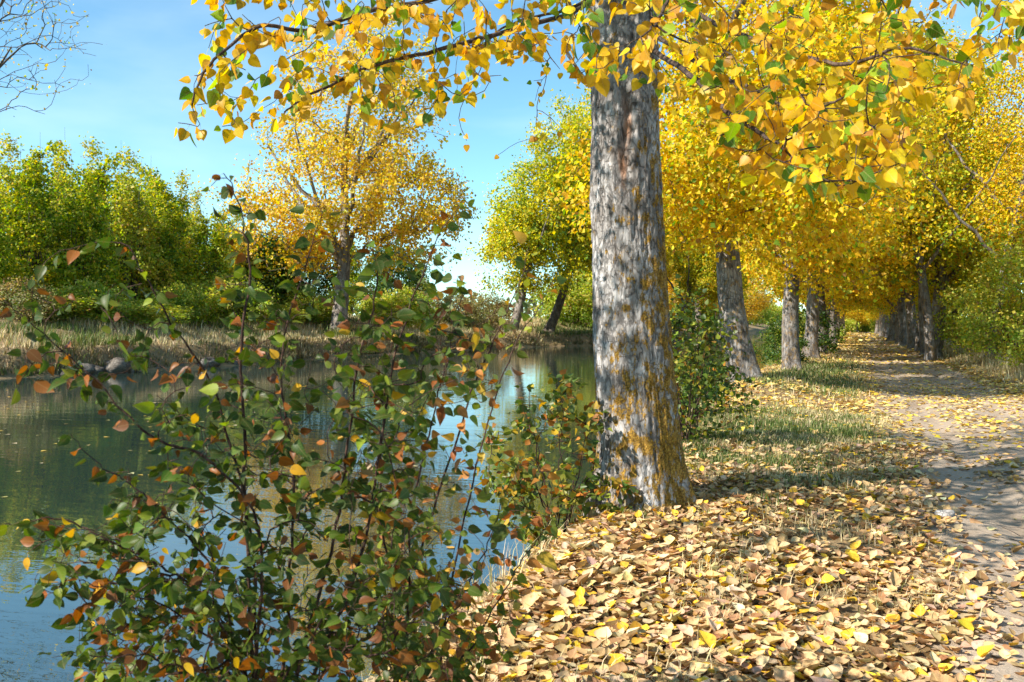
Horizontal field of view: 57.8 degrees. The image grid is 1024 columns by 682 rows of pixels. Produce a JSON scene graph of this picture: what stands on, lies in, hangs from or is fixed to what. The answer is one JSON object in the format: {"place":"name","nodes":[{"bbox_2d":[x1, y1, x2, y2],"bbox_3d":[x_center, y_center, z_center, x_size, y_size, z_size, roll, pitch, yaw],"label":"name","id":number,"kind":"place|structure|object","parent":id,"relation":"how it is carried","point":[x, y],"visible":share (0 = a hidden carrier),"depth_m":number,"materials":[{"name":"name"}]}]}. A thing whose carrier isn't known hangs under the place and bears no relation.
{"place":"outdoors","nodes":[
{"label":"outdoors","id":0,"kind":"place"},
{"bbox_2d":[114,294,162,319],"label":"bramble bush","id":1,"kind":"object","parent":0,"point":[138,302],"visible":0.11,"depth_m":48.04,"materials":[{"name":"green plant"}]},
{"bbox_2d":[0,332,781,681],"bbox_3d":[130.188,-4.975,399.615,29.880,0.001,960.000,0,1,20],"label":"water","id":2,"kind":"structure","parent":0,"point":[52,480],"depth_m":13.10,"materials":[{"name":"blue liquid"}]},
{"bbox_2d":[0,347,595,547],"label":"floating leaves","id":3,"kind":"object","parent":2,"relation":"on","point":[292,433],"visible":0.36,"depth_m":19.33,"materials":[{"name":"plant"}]},
{"bbox_2d":[0,318,1023,681],"bbox_3d":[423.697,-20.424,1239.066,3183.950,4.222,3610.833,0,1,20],"label":"ground","id":4,"kind":"structure","parent":0,"point":[202,354],"depth_m":8.90,"materials":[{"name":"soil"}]},
{"bbox_2d":[0,191,25,305],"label":"tree","id":5,"kind":"object","parent":4,"relation":"on","point":[4,267],"visible":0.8,"depth_m":43.59,"materials":[{"name":"green plant"}]},
{"bbox_2d":[0,128,62,293],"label":"tree","id":6,"kind":"object","parent":4,"relation":"on","point":[6,172],"visible":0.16,"depth_m":47.94,"materials":[{"name":"green plant"}]},
{"bbox_2d":[0,273,68,322],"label":"bramble bush","id":7,"kind":"object","parent":4,"relation":"on","point":[18,296],"visible":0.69,"depth_m":41.78,"materials":[{"name":"green plant"}]},
{"bbox_2d":[0,149,83,310],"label":"tree","id":8,"kind":"object","parent":4,"relation":"on","point":[20,218],"visible":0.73,"depth_m":46.06,"materials":[{"name":"green plant"}]},
{"bbox_2d":[12,140,84,284],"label":"tree","id":9,"kind":"object","parent":4,"relation":"on","point":[36,154],"visible":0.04,"depth_m":55.36,"materials":[{"name":"green plant"}]},
{"bbox_2d":[0,0,102,116],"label":"poplar tree","id":10,"kind":"object","parent":4,"relation":"on","point":[2,62],"visible":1,"depth_m":42.00,"materials":[{"name":"brown plant"}]},
{"bbox_2d":[0,285,108,320],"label":"bramble bush","id":11,"kind":"object","parent":4,"relation":"on","point":[81,302],"visible":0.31,"depth_m":43.43,"materials":[{"name":"green plant"}]},
{"bbox_2d":[27,140,97,283],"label":"tree","id":12,"kind":"object","parent":4,"relation":"on","point":[64,178],"visible":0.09,"depth_m":51.32,"materials":[{"name":"green plant"}]},
{"bbox_2d":[59,363,94,375],"bbox_3d":[-17.461,1.307,37.177,1.167,0.838,1.758,1,1,33],"label":"rock","id":13,"kind":"object","parent":4,"relation":"on","point":[89,368],"visible":0.26,"depth_m":37.25,"materials":[{"name":"grey stone"}]},
{"bbox_2d":[35,159,130,297],"bbox_3d":[-22.753,-5.364,48.977,4.524,8.643,4.805,0,1,-8],"label":"tree","id":14,"kind":"object","parent":4,"relation":"on","point":[83,229],"visible":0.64,"depth_m":48.59,"materials":[{"name":"green plant"}]},
{"bbox_2d":[39,276,133,324],"bbox_3d":[-20.863,-1.975,45.521,4.698,2.532,4.572,0,1,-11],"label":"bramble bush","id":15,"kind":"object","parent":4,"relation":"on","point":[93,290],"visible":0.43,"depth_m":44.67,"materials":[{"name":"green plant"}]},
{"bbox_2d":[77,131,114,284],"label":"tree","id":16,"kind":"object","parent":4,"relation":"on","point":[94,152],"visible":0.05,"depth_m":59.88,"materials":[{"name":"green plant"}]},
{"bbox_2d":[75,148,148,300],"bbox_3d":[-24.208,-6.594,55.865,6.006,10.804,5.654,0,1,8],"label":"tree","id":17,"kind":"object","parent":4,"relation":"on","point":[103,178],"visible":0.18,"depth_m":55.56,"materials":[{"name":"green plant"}]},
{"bbox_2d":[103,357,131,372],"bbox_3d":[-16.595,1.219,38.895,1.244,1.098,2.071,-1,1,-33],"label":"rock","id":18,"kind":"object","parent":4,"relation":"on","point":[116,365],"visible":0.57,"depth_m":38.18,"materials":[{"name":"grey stone"}]},
{"bbox_2d":[90,145,177,301],"bbox_3d":[-22.101,-6.312,53.966,4.440,10.508,4.291,0,1,23],"label":"tree","id":19,"kind":"object","parent":4,"relation":"on","point":[128,188],"visible":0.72,"depth_m":53.65,"materials":[{"name":"green plant"}]},
{"bbox_2d":[94,298,196,324],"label":"bramble bush","id":20,"kind":"object","parent":4,"relation":"on","point":[150,311],"visible":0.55,"depth_m":47.19,"materials":[{"name":"green plant"}]},
{"bbox_2d":[132,163,183,288],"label":"tree","id":21,"kind":"object","parent":4,"relation":"on","point":[143,169],"visible":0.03,"depth_m":65.73,"materials":[{"name":"green plant"}]},
{"bbox_2d":[131,168,193,293],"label":"tree","id":22,"kind":"object","parent":4,"relation":"on","point":[150,194],"visible":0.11,"depth_m":59.19,"materials":[{"name":"green plant"}]},
{"bbox_2d":[138,195,205,300],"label":"tree","id":23,"kind":"object","parent":4,"relation":"on","point":[171,233],"visible":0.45,"depth_m":55.96,"materials":[{"name":"green plant"}]},
{"bbox_2d":[148,280,225,325],"bbox_3d":[-18.418,-2.150,53.217,4.690,2.689,6.351,0,1,16],"label":"bramble bush","id":24,"kind":"object","parent":4,"relation":"on","point":[187,297],"visible":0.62,"depth_m":51.90,"materials":[{"name":"green plant"}]},
{"bbox_2d":[170,167,216,259],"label":"tree","id":25,"kind":"object","parent":4,"relation":"on","point":[184,200],"visible":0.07,"depth_m":67.51,"materials":[{"name":"green plant"}]},
{"bbox_2d":[179,184,216,280],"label":"tree","id":26,"kind":"object","parent":4,"relation":"on","point":[197,212],"visible":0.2,"depth_m":62.59,"materials":[{"name":"green plant"}]},
{"bbox_2d":[197,357,219,366],"bbox_3d":[-14.540,1.092,44.320,1.008,0.702,1.950,0,1,18],"label":"rock","id":27,"kind":"object","parent":4,"relation":"on","point":[212,363],"visible":0.47,"depth_m":43.93,"materials":[{"name":"grey stone"}]},
{"bbox_2d":[142,270,277,320],"bbox_3d":[-18.261,-2.711,56.641,6.202,3.322,7.100,0,1,21],"label":"bramble bush","id":28,"kind":"object","parent":4,"relation":"on","point":[207,287],"visible":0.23,"depth_m":55.42,"materials":[{"name":"green plant"}]},
{"bbox_2d":[185,211,235,286],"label":"tree","id":29,"kind":"object","parent":4,"relation":"on","point":[220,265],"visible":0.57,"depth_m":59.77,"materials":[{"name":"green plant"}]},
{"bbox_2d":[207,207,238,272],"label":"tree","id":30,"kind":"object","parent":4,"relation":"on","point":[227,224],"visible":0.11,"depth_m":71.60,"materials":[{"name":"green plant"}]},
{"bbox_2d":[202,278,278,323],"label":"bramble bush","id":31,"kind":"object","parent":4,"relation":"on","point":[265,311],"visible":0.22,"depth_m":55.38,"materials":[{"name":"green plant"}]},
{"bbox_2d":[226,214,255,281],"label":"tree","id":32,"kind":"object","parent":4,"relation":"on","point":[233,232],"visible":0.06,"depth_m":67.06,"materials":[{"name":"green plant"}]},
{"bbox_2d":[0,173,489,681],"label":"elm shrub","id":33,"kind":"object","parent":4,"relation":"on","point":[199,608],"visible":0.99,"depth_m":2.65,"materials":[{"name":"green plant"}]},
{"bbox_2d":[241,231,278,298],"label":"tree","id":34,"kind":"object","parent":4,"relation":"on","point":[258,279],"visible":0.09,"depth_m":65.64,"materials":[{"name":"green plant"}]},
{"bbox_2d":[232,230,313,305],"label":"tree","id":35,"kind":"object","parent":4,"relation":"on","point":[275,289],"visible":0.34,"depth_m":64.68,"materials":[{"name":"green plant"}]},
{"bbox_2d":[263,304,307,322],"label":"bramble bush","id":36,"kind":"object","parent":4,"relation":"on","point":[294,312],"visible":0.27,"depth_m":61.07,"materials":[{"name":"green plant"}]},
{"bbox_2d":[0,310,592,375],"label":"bank grass","id":37,"kind":"structure","parent":4,"relation":"on","point":[92,342],"depth_m":48.82,"materials":[{"name":"green plant"}]},
{"bbox_2d":[256,225,349,319],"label":"tree","id":38,"kind":"object","parent":4,"relation":"on","point":[324,281],"visible":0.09,"depth_m":67.87,"materials":[{"name":"green plant"}]},
{"bbox_2d":[274,292,351,323],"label":"bramble bush","id":39,"kind":"object","parent":4,"relation":"on","point":[325,311],"visible":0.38,"depth_m":64.22,"materials":[{"name":"green plant"}]},
{"bbox_2d":[191,14,489,330],"bbox_3d":[-11.690,-11.820,63.349,19.326,23.129,14.776,0,1,-19],"label":"poplar tree","id":40,"kind":"object","parent":4,"relation":"on","point":[384,176],"visible":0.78,"depth_m":62.24,"materials":[{"name":"yellow plant"}]},
{"bbox_2d":[326,241,373,316],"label":"tree","id":41,"kind":"object","parent":4,"relation":"on","point":[354,279],"visible":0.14,"depth_m":85.63,"materials":[{"name":"green plant"}]},
{"bbox_2d":[351,239,433,316],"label":"tree","id":42,"kind":"object","parent":4,"relation":"on","point":[409,283],"visible":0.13,"depth_m":80.91,"materials":[{"name":"green plant"}]},
{"bbox_2d":[355,284,444,328],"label":"bramble bush","id":43,"kind":"object","parent":4,"relation":"on","point":[400,298],"visible":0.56,"depth_m":72.63,"materials":[{"name":"green plant"}]},
{"bbox_2d":[395,290,452,324],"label":"bramble bush","id":44,"kind":"object","parent":4,"relation":"on","point":[434,302],"visible":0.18,"depth_m":77.37,"materials":[{"name":"green plant"}]},
{"bbox_2d":[432,293,486,326],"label":"bramble bush","id":45,"kind":"object","parent":4,"relation":"on","point":[464,302],"visible":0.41,"depth_m":83.00,"materials":[{"name":"green plant"}]},
{"bbox_2d":[346,230,576,681],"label":"elm shrub","id":46,"kind":"object","parent":4,"relation":"on","point":[544,558],"visible":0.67,"depth_m":3.24,"materials":[{"name":"green plant"}]},
{"bbox_2d":[461,289,515,328],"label":"bramble bush","id":47,"kind":"object","parent":4,"relation":"on","point":[486,303],"visible":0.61,"depth_m":86.07,"materials":[{"name":"green plant"}]},
{"bbox_2d":[457,89,590,330],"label":"poplar tree","id":48,"kind":"object","parent":4,"relation":"on","point":[523,214],"visible":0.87,"depth_m":84.34,"materials":[{"name":"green plant"}]},
{"bbox_2d":[473,369,638,548],"bbox_3d":[0.328,1.015,7.669,1.284,1.554,1.472,0,1,-4],"label":"bank shrub","id":49,"kind":"object","parent":4,"relation":"on","point":[522,484],"visible":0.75,"depth_m":7.42,"materials":[{"name":"green plant"}]},
{"bbox_2d":[526,271,592,326],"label":"bramble bush","id":50,"kind":"object","parent":4,"relation":"on","point":[580,299],"visible":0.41,"depth_m":96.30,"materials":[{"name":"green plant"}]},
{"bbox_2d":[549,84,592,281],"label":"poplar tree","id":51,"kind":"object","parent":4,"relation":"on","point":[584,103],"visible":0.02,"depth_m":121.29,"materials":[{"name":"yellow plant"}]},
{"bbox_2d":[174,0,1023,516],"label":"poplar tree","id":52,"kind":"object","parent":4,"relation":"on","point":[638,446],"visible":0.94,"depth_m":4.90,"materials":[{"name":"yellow plant"}]},
{"bbox_2d":[531,104,666,333],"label":"poplar tree","id":53,"kind":"object","parent":4,"relation":"on","point":[551,324],"visible":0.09,"depth_m":88.21,"materials":[{"name":"yellow plant"}]},
{"bbox_2d":[350,292,988,323],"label":"distant woodland","id":54,"kind":"object","parent":4,"relation":"on","point":[529,311],"visible":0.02,"depth_m":300.75,"materials":[{"name":"green plant"}]},
{"bbox_2d":[664,194,678,293],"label":"poplar tree","id":55,"kind":"object","parent":4,"relation":"on","point":[669,272],"visible":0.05,"depth_m":130.17,"materials":[{"name":"yellow plant"}]},
{"bbox_2d":[669,291,717,325],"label":"bramble bush","id":56,"kind":"object","parent":4,"relation":"on","point":[703,309],"visible":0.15,"depth_m":151.96,"materials":[{"name":"green plant"}]},
{"bbox_2d":[363,419,1023,681],"bbox_3d":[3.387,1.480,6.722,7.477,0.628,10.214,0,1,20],"label":"leaf litter","id":57,"kind":"object","parent":4,"relation":"on","point":[851,633],"visible":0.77,"depth_m":5.22,"materials":[{"name":"beige plant"}]},
{"bbox_2d":[673,351,735,422],"bbox_3d":[2.873,0.900,15.458,2.358,1.610,2.064,0,1,-16],"label":"bank shrub","id":58,"kind":"object","parent":4,"relation":"on","point":[709,392],"visible":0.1,"depth_m":15.24,"materials":[{"name":"green plant"}]},
{"bbox_2d":[664,211,755,329],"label":"poplar tree","id":59,"kind":"object","parent":4,"relation":"on","point":[670,288],"visible":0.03,"depth_m":149.46,"materials":[{"name":"yellow plant"}]},
{"bbox_2d":[666,217,755,339],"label":"poplar tree","id":60,"kind":"object","parent":4,"relation":"on","point":[702,275],"visible":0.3,"depth_m":120.70,"materials":[{"name":"green plant"}]},
{"bbox_2d":[698,355,726,385],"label":"bank shrub","id":61,"kind":"object","parent":4,"relation":"on","point":[720,364],"visible":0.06,"depth_m":29.56,"materials":[{"name":"green plant"}]},
{"bbox_2d":[668,273,761,442],"bbox_3d":[2.179,0.305,11.633,1.860,2.319,1.727,0,1,20],"label":"bank shrub","id":62,"kind":"object","parent":4,"relation":"on","point":[702,347],"visible":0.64,"depth_m":11.39,"materials":[{"name":"green plant"}]},
{"bbox_2d":[535,0,966,383],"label":"poplar tree","id":63,"kind":"object","parent":4,"relation":"on","point":[715,185],"visible":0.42,"depth_m":19.69,"materials":[{"name":"yellow plant"}]},
{"bbox_2d":[742,271,775,328],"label":"poplar tree","id":64,"kind":"object","parent":4,"relation":"on","point":[753,309],"visible":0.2,"depth_m":184.13,"materials":[{"name":"yellow plant"}]},
{"bbox_2d":[749,301,777,325],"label":"bramble bush","id":65,"kind":"object","parent":4,"relation":"on","point":[768,314],"visible":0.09,"depth_m":266.63,"materials":[{"name":"green plant"}]},
{"bbox_2d":[617,356,913,544],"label":"grass","id":66,"kind":"structure","parent":4,"relation":"on","point":[848,433],"depth_m":12.76,"materials":[{"name":"green plant"}]},
{"bbox_2d":[761,302,781,324],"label":"bramble bush","id":67,"kind":"object","parent":4,"relation":"on","point":[774,307],"visible":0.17,"depth_m":314.80,"materials":[{"name":"green plant"}]},
{"bbox_2d":[752,322,810,364],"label":"bank shrub","id":68,"kind":"object","parent":4,"relation":"on","point":[774,355],"visible":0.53,"depth_m":34.37,"materials":[{"name":"green plant"}]},
{"bbox_2d":[739,102,833,352],"bbox_3d":[16.165,-6.826,49.139,10.611,15.428,9.407,-1,1,-34],"label":"poplar tree","id":69,"kind":"object","parent":4,"relation":"on","point":[781,293],"visible":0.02,"depth_m":49.07,"materials":[{"name":"yellow plant"}]},
{"bbox_2d":[759,304,845,352],"bbox_3d":[14.838,-0.527,47.187,3.715,2.897,4.244,0,1,-24],"label":"bank shrub","id":70,"kind":"object","parent":4,"relation":"on","point":[824,342],"visible":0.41,"depth_m":46.65,"materials":[{"name":"green plant"}]},
{"bbox_2d":[760,316,847,349],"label":"bramble bush","id":71,"kind":"object","parent":4,"relation":"on","point":[843,340],"visible":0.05,"depth_m":74.44,"materials":[{"name":"green plant"}]},
{"bbox_2d":[665,0,962,369],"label":"poplar tree","id":72,"kind":"object","parent":4,"relation":"on","point":[790,347],"visible":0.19,"depth_m":28.76,"materials":[{"name":"yellow plant"}]},
{"bbox_2d":[745,250,887,313],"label":"poplar tree","id":73,"kind":"object","parent":4,"relation":"on","point":[850,301],"visible":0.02,"depth_m":55.24,"materials":[{"name":"yellow plant"}]},
{"bbox_2d":[755,277,886,345],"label":"poplar tree","id":74,"kind":"object","parent":4,"relation":"on","point":[827,310],"depth_m":63.87,"materials":[{"name":"yellow plant"}]},
{"bbox_2d":[770,287,876,343],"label":"poplar tree","id":75,"kind":"object","parent":4,"relation":"on","point":[832,315],"visible":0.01,"depth_m":72.50,"materials":[{"name":"yellow plant"}]},
{"bbox_2d":[800,315,861,332],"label":"bramble bush","id":76,"kind":"object","parent":4,"relation":"on","point":[851,324],"visible":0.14,"depth_m":176.04,"materials":[{"name":"green plant"}]},
{"bbox_2d":[707,48,956,358],"bbox_3d":[13.471,-6.740,40.764,10.688,15.541,9.476,0,1,20],"label":"poplar tree","id":77,"kind":"object","parent":4,"relation":"on","point":[812,324],"visible":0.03,"depth_m":39.90,"materials":[{"name":"yellow plant"}]},
{"bbox_2d":[684,332,1023,454],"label":"distant leaf litter","id":78,"kind":"object","parent":4,"relation":"on","point":[852,338],"visible":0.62,"depth_m":19.41,"materials":[{"name":"plant"}]},
{"bbox_2d":[835,297,882,336],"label":"poplar tree","id":79,"kind":"object","parent":4,"relation":"on","point":[844,311],"visible":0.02,"depth_m":90.44,"materials":[{"name":"yellow plant"}]},
{"bbox_2d":[854,313,868,331],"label":"poplar tree","id":80,"kind":"object","parent":4,"relation":"on","point":[861,317],"visible":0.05,"depth_m":189.91,"materials":[{"name":"yellow plant"}]},
{"bbox_2d":[858,307,879,330],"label":"poplar tree","id":81,"kind":"object","parent":4,"relation":"on","point":[874,317],"visible":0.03,"depth_m":138.85,"materials":[{"name":"yellow plant"}]},
{"bbox_2d":[846,296,895,341],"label":"poplar tree","id":82,"kind":"object","parent":4,"relation":"on","point":[891,334],"visible":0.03,"depth_m":85.93,"materials":[{"name":"yellow plant"}]},
{"bbox_2d":[858,306,888,337],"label":"poplar tree","id":83,"kind":"object","parent":4,"relation":"on","point":[886,329],"depth_m":108.31,"materials":[{"name":"grey plant"}]},
{"bbox_2d":[865,307,883,335],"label":"poplar tree","id":84,"kind":"object","parent":4,"relation":"on","point":[881,331],"visible":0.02,"depth_m":121.43,"materials":[{"name":"grey plant"}]},
{"bbox_2d":[864,312,889,332],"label":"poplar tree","id":85,"kind":"object","parent":4,"relation":"on","point":[873,322],"visible":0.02,"depth_m":166.37,"materials":[{"name":"green plant"}]},
{"bbox_2d":[861,289,917,343],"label":"poplar tree","id":86,"kind":"object","parent":4,"relation":"on","point":[888,301],"visible":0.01,"depth_m":77.08,"materials":[{"name":"yellow plant"}]},
{"bbox_2d":[859,284,931,345],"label":"poplar tree","id":87,"kind":"object","parent":4,"relation":"on","point":[902,338],"visible":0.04,"depth_m":67.90,"materials":[{"name":"grey plant"}]},
{"bbox_2d":[861,283,932,348],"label":"poplar tree","id":88,"kind":"object","parent":4,"relation":"on","point":[911,321],"visible":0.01,"depth_m":60.44,"materials":[{"name":"grey plant"}]},
{"bbox_2d":[869,145,977,351],"bbox_3d":[23.873,-6.225,53.646,9.693,14.093,8.593,-1,1,-37],"label":"poplar tree","id":89,"kind":"object","parent":4,"relation":"on","point":[917,346],"depth_m":53.53,"materials":[{"name":"grey plant"}]},
{"bbox_2d":[868,81,1002,354],"bbox_3d":[21.098,-6.477,47.597,9.281,14.890,8.990,1,1,37],"label":"poplar tree","id":90,"kind":"object","parent":4,"relation":"on","point":[921,334],"visible":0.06,"depth_m":47.34,"materials":[{"name":"yellow plant"}]},
{"bbox_2d":[848,21,1023,358],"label":"poplar tree","id":91,"kind":"object","parent":4,"relation":"on","point":[939,270],"visible":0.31,"depth_m":40.06,"materials":[{"name":"yellow plant"}]},
{"bbox_2d":[877,1,1016,361],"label":"poplar tree","id":92,"kind":"object","parent":4,"relation":"on","point":[930,352],"visible":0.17,"depth_m":40.10,"materials":[{"name":"yellow plant"}]},
{"bbox_2d":[911,248,1018,346],"bbox_3d":[24.154,-2.294,48.818,6.152,5.903,5.770,-1,1,-40],"label":"field shrub","id":93,"kind":"object","parent":4,"relation":"on","point":[946,336],"visible":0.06,"depth_m":48.68,"materials":[{"name":"green plant"}]},
{"bbox_2d":[910,16,1022,345],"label":"poplar tree","id":94,"kind":"object","parent":4,"relation":"on","point":[955,310],"visible":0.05,"depth_m":48.03,"materials":[{"name":"yellow plant"}]},
{"bbox_2d":[922,26,1023,356],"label":"poplar tree","id":95,"kind":"object","parent":4,"relation":"on","point":[1017,204],"visible":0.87,"depth_m":37.78,"materials":[{"name":"yellow plant"}]},
{"bbox_2d":[932,222,1023,353],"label":"field shrub","id":96,"kind":"object","parent":4,"relation":"on","point":[961,284],"visible":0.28,"depth_m":40.28,"materials":[{"name":"green plant"}]},
{"bbox_2d":[945,215,1023,361],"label":"field shrub","id":97,"kind":"object","parent":4,"relation":"on","point":[994,296],"visible":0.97,"depth_m":32.88,"materials":[{"name":"green plant"}]},
{"bbox_2d":[976,206,1023,344],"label":"field shrub","id":98,"kind":"object","parent":4,"relation":"on","point":[1006,247],"visible":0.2,"depth_m":35.65,"materials":[{"name":"green plant"}]},
{"bbox_2d":[987,263,1023,366],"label":"field shrub","id":99,"kind":"object","parent":4,"relation":"on","point":[1019,339],"visible":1,"depth_m":26.72,"materials":[{"name":"green plant"}]},
{"bbox_2d":[998,92,1023,245],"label":"poplar tree","id":100,"kind":"object","parent":4,"relation":"on","point":[1017,146],"visible":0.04,"depth_m":57.35,"materials":[{"name":"yellow plant"}]},
{"bbox_2d":[0,0,1023,324],"label":"sky","id":101,"kind":"structure","parent":0,"point":[130,95],"materials":[{"name":"blue"}]},
{"bbox_2d":[858,331,1023,681],"bbox_3d":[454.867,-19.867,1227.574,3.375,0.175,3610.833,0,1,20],"label":"path","id":102,"kind":"structure","parent":0,"point":[1005,511],"depth_m":9.46,"materials":[{"name":"soil"}]},
{"bbox_2d":[934,509,956,517],"bbox_3d":[3.516,1.413,7.536,0.174,0.091,0.163,-1,1,-35],"label":"stone","id":103,"kind":"object","parent":102,"relation":"on","point":[947,512],"visible":0.49,"depth_m":7.49,"materials":[{"name":"white stone"}]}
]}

